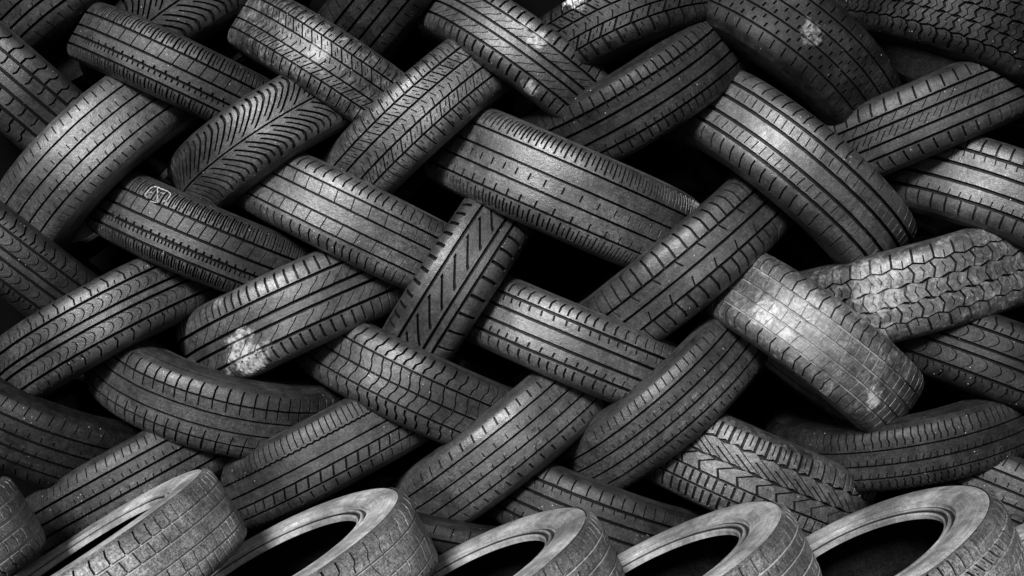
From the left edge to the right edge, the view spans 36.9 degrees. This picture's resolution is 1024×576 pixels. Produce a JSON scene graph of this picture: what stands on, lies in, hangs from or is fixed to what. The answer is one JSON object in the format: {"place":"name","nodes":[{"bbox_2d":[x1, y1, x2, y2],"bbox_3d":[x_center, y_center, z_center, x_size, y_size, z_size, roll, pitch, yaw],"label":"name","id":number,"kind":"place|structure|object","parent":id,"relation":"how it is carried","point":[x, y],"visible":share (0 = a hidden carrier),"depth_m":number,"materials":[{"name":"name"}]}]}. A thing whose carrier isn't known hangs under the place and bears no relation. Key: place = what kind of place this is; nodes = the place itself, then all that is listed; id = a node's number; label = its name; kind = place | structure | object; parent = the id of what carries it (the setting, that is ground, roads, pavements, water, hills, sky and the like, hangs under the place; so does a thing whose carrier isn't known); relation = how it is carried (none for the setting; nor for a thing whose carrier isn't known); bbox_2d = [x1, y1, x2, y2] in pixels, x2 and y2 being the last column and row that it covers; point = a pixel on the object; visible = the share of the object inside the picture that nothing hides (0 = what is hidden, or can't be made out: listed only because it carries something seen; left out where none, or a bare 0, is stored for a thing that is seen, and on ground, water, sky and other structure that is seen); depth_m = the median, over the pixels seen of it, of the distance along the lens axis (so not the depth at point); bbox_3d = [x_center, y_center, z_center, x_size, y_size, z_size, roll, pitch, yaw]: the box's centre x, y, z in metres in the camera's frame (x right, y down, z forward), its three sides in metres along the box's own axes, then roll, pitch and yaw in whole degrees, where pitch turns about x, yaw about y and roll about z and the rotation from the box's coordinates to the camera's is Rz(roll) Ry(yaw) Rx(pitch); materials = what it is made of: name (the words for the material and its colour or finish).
{"place":"outdoors","nodes":[
{"label":"outdoors","id":0,"kind":"place"},
{"bbox_2d":[0,0,1023,574],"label":"wall","id":1,"kind":"structure","parent":0,"point":[558,268],"depth_m":4.00,"materials":[{"name":"black rubber"}]},
{"label":"ground","id":2,"kind":"structure","parent":0,"visible":0},
{"bbox_2d":[0,476,45,575],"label":"tyre","id":3,"kind":"object","parent":2,"relation":"on","point":[22,537],"visible":1,"depth_m":2.92,"materials":[{"name":"rubber"}]},
{"bbox_2d":[25,431,232,557],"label":"tyre","id":4,"kind":"object","parent":2,"relation":"on","point":[80,498],"visible":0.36,"depth_m":3.29,"materials":[{"name":"rubber"}]},
{"bbox_2d":[0,333,142,488],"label":"tyre","id":5,"kind":"object","parent":4,"relation":"on","point":[45,444],"visible":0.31,"depth_m":3.29,"materials":[{"name":"rubber"}]},
{"bbox_2d":[211,487,437,575],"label":"tyre","id":6,"kind":"object","parent":2,"relation":"on","point":[380,531],"visible":0.96,"depth_m":2.98,"materials":[{"name":"rubber"}]},
{"bbox_2d":[14,468,246,575],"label":"tyre","id":7,"kind":"object","parent":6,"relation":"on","point":[190,523],"visible":1,"depth_m":2.82,"materials":[{"name":"rubber"}]},
{"bbox_2d":[308,475,501,555],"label":"tyre","id":8,"kind":"object","parent":2,"relation":"on","point":[446,534],"visible":0.08,"depth_m":3.30,"materials":[{"name":"rubber"}]},
{"bbox_2d":[217,398,430,531],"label":"tyre","id":9,"kind":"object","parent":8,"relation":"on","point":[316,458],"visible":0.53,"depth_m":3.29,"materials":[{"name":"rubber"}]},
{"bbox_2d":[84,324,345,458],"bbox_3d":[-0.665,0.206,3.584,0.642,0.174,0.642,17,12,0],"label":"tyre","id":10,"kind":"object","parent":9,"relation":"on","point":[171,393],"visible":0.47,"depth_m":3.30,"materials":[{"name":"rubber"}]},
{"bbox_2d":[0,257,224,402],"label":"tyre","id":11,"kind":"object","parent":10,"relation":"on","point":[54,350],"visible":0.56,"depth_m":3.30,"materials":[{"name":"rubber"}]},
{"bbox_2d":[0,200,104,316],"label":"tyre","id":12,"kind":"object","parent":11,"relation":"on","point":[38,271],"visible":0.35,"depth_m":3.29,"materials":[{"name":"rubber"}]},
{"bbox_2d":[0,74,207,263],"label":"tyre","id":13,"kind":"object","parent":12,"relation":"on","point":[80,157],"visible":0.49,"depth_m":3.30,"materials":[{"name":"rubber"}]},
{"bbox_2d":[0,21,82,150],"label":"tyre","id":14,"kind":"object","parent":13,"relation":"on","point":[39,93],"visible":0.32,"depth_m":3.30,"materials":[{"name":"rubber"}]},
{"bbox_2d":[0,0,118,91],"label":"tyre","id":15,"kind":"object","parent":14,"relation":"on","point":[43,28],"visible":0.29,"depth_m":3.39,"materials":[{"name":"rubber"}]},
{"bbox_2d":[66,2,269,120],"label":"tyre","id":16,"kind":"object","parent":13,"relation":"on","point":[163,63],"visible":0.62,"depth_m":3.29,"materials":[{"name":"rubber"}]},
{"bbox_2d":[79,0,310,85],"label":"tyre","id":17,"kind":"object","parent":16,"relation":"on","point":[207,23],"visible":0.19,"depth_m":3.42,"materials":[{"name":"rubber"}]},
{"bbox_2d":[176,249,404,378],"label":"tyre","id":18,"kind":"object","parent":10,"relation":"on","point":[274,319],"visible":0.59,"depth_m":3.30,"materials":[{"name":"rubber"}]},
{"bbox_2d":[85,169,318,292],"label":"tyre","id":19,"kind":"object","parent":18,"relation":"on","point":[161,222],"visible":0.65,"depth_m":3.29,"materials":[{"name":"rubber"}]},
{"bbox_2d":[167,75,351,216],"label":"tyre","id":20,"kind":"object","parent":19,"relation":"on","point":[227,158],"visible":0.56,"depth_m":3.29,"materials":[{"name":"rubber"}]},
{"bbox_2d":[234,152,447,289],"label":"tyre","id":21,"kind":"object","parent":18,"relation":"on","point":[346,217],"visible":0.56,"depth_m":3.28,"materials":[{"name":"rubber"}]},
{"bbox_2d":[321,39,512,201],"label":"tyre","id":22,"kind":"object","parent":21,"relation":"on","point":[395,136],"visible":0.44,"depth_m":3.29,"materials":[{"name":"rubber"}]},
{"bbox_2d":[227,0,403,121],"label":"tyre","id":23,"kind":"object","parent":22,"relation":"on","point":[346,75],"visible":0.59,"depth_m":3.29,"materials":[{"name":"rubber"}]},
{"bbox_2d":[317,0,433,60],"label":"tyre","id":24,"kind":"object","parent":23,"relation":"on","point":[385,29],"visible":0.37,"depth_m":3.40,"materials":[{"name":"rubber"}]},
{"bbox_2d":[387,367,610,522],"bbox_3d":[-0.020,0.348,3.572,0.605,0.177,0.605,-38,0,0],"label":"tyre","id":25,"kind":"object","parent":8,"relation":"on","point":[530,425],"visible":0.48,"depth_m":3.29,"materials":[{"name":"rubber"}]},
{"bbox_2d":[295,319,517,444],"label":"tyre","id":26,"kind":"object","parent":25,"relation":"on","point":[374,366],"visible":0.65,"depth_m":3.29,"materials":[{"name":"rubber"}]},
{"bbox_2d":[382,198,535,361],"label":"tyre","id":27,"kind":"object","parent":26,"relation":"on","point":[470,260],"visible":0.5,"depth_m":3.29,"materials":[{"name":"rubber"}]},
{"bbox_2d":[465,274,677,402],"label":"tyre","id":28,"kind":"object","parent":25,"relation":"on","point":[577,346],"visible":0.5,"depth_m":3.29,"materials":[{"name":"rubber"}]},
{"bbox_2d":[484,462,710,554],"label":"tyre","id":29,"kind":"object","parent":8,"relation":"on","point":[643,509],"visible":0.27,"depth_m":3.30,"materials":[{"name":"rubber"}]},
{"bbox_2d":[552,312,768,489],"bbox_3d":[0.334,0.243,3.571,0.605,0.173,0.605,-41,4,0],"label":"tyre","id":30,"kind":"object","parent":29,"relation":"on","point":[693,385],"visible":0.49,"depth_m":3.30,"materials":[{"name":"rubber"}]},
{"bbox_2d":[575,171,794,340],"bbox_3d":[0.390,-0.051,3.576,0.613,0.177,0.612,-40,0,0],"label":"tyre","id":31,"kind":"object","parent":30,"relation":"on","point":[728,231],"visible":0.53,"depth_m":3.30,"materials":[{"name":"rubber"}]},
{"bbox_2d":[424,106,699,268],"bbox_3d":[0.117,-0.228,3.559,0.642,0.208,0.643,24,4,0],"label":"tyre","id":32,"kind":"object","parent":31,"relation":"on","point":[574,194],"visible":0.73,"depth_m":3.27,"materials":[{"name":"rubber"}]},
{"bbox_2d":[418,0,608,118],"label":"tyre","id":33,"kind":"object","parent":32,"relation":"on","point":[523,51],"visible":0.5,"depth_m":3.29,"materials":[{"name":"rubber"}]},
{"bbox_2d":[519,21,750,160],"bbox_3d":[0.264,-0.457,3.561,0.597,0.176,0.597,-32,13,0],"label":"tyre","id":34,"kind":"object","parent":32,"relation":"on","point":[633,103],"visible":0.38,"depth_m":3.29,"materials":[{"name":"rubber"}]},
{"bbox_2d":[499,0,709,117],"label":"tyre","id":35,"kind":"object","parent":34,"relation":"on","point":[603,34],"visible":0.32,"depth_m":3.29,"materials":[{"name":"rubber"}]},
{"bbox_2d":[644,410,876,536],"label":"tyre","id":36,"kind":"object","parent":29,"relation":"on","point":[726,458],"visible":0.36,"depth_m":3.29,"materials":[{"name":"rubber"}]},
{"bbox_2d":[434,507,624,575],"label":"tyre","id":37,"kind":"object","parent":2,"relation":"on","point":[569,541],"visible":0.94,"depth_m":3.03,"materials":[{"name":"rubber"}]},
{"bbox_2d":[617,501,821,575],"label":"tyre","id":38,"kind":"object","parent":2,"relation":"on","point":[761,538],"visible":0.92,"depth_m":3.03,"materials":[{"name":"rubber"}]},
{"bbox_2d":[806,485,1023,575],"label":"tyre","id":39,"kind":"object","parent":2,"relation":"on","point":[959,530],"visible":0.96,"depth_m":3.06,"materials":[{"name":"rubber"}]},
{"bbox_2d":[898,456,1023,526],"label":"tyre","id":40,"kind":"object","parent":2,"relation":"on","point":[1003,481],"visible":0.09,"depth_m":3.29,"materials":[{"name":"rubber"}]},
{"bbox_2d":[766,384,1023,492],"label":"tyre","id":41,"kind":"object","parent":40,"relation":"on","point":[933,436],"visible":0.69,"depth_m":3.30,"materials":[{"name":"rubber"}]},
{"bbox_2d":[699,253,923,431],"bbox_3d":[0.666,0.122,3.471,0.545,0.187,0.544,38,0,0],"label":"tyre","id":42,"kind":"object","parent":41,"relation":"on","point":[829,353],"visible":0.76,"depth_m":3.23,"materials":[{"name":"rubber"}]},
{"bbox_2d":[894,314,1023,413],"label":"tyre","id":43,"kind":"object","parent":41,"relation":"on","point":[983,357],"visible":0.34,"depth_m":3.29,"materials":[{"name":"rubber"}]},
{"bbox_2d":[794,224,1023,343],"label":"tyre","id":44,"kind":"object","parent":43,"relation":"on","point":[948,277],"visible":0.51,"depth_m":3.29,"materials":[{"name":"rubber"}]},
{"bbox_2d":[661,70,916,268],"bbox_3d":[0.634,-0.255,3.578,0.658,0.200,0.658,40,0,0],"label":"tyre","id":45,"kind":"object","parent":44,"relation":"on","point":[834,196],"visible":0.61,"depth_m":3.29,"materials":[{"name":"rubber"}]},
{"bbox_2d":[646,0,901,126],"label":"tyre","id":46,"kind":"object","parent":45,"relation":"on","point":[826,62],"visible":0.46,"depth_m":3.29,"materials":[{"name":"rubber"}]},
{"bbox_2d":[883,136,1023,248],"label":"tyre","id":47,"kind":"object","parent":44,"relation":"on","point":[977,182],"visible":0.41,"depth_m":3.31,"materials":[{"name":"rubber"}]},
{"bbox_2d":[826,61,1023,176],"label":"tyre","id":48,"kind":"object","parent":47,"relation":"on","point":[925,116],"visible":0.52,"depth_m":3.29,"materials":[{"name":"rubber"}]},
{"bbox_2d":[834,0,1023,123],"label":"tyre","id":49,"kind":"object","parent":48,"relation":"on","point":[915,39],"visible":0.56,"depth_m":3.29,"materials":[{"name":"rubber"}]},
{"bbox_2d":[1015,523,1023,543],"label":"tyre","id":50,"kind":"object","parent":2,"relation":"on","point":[1020,529],"visible":0.06,"depth_m":3.19,"materials":[{"name":"rubber"}]}
]}

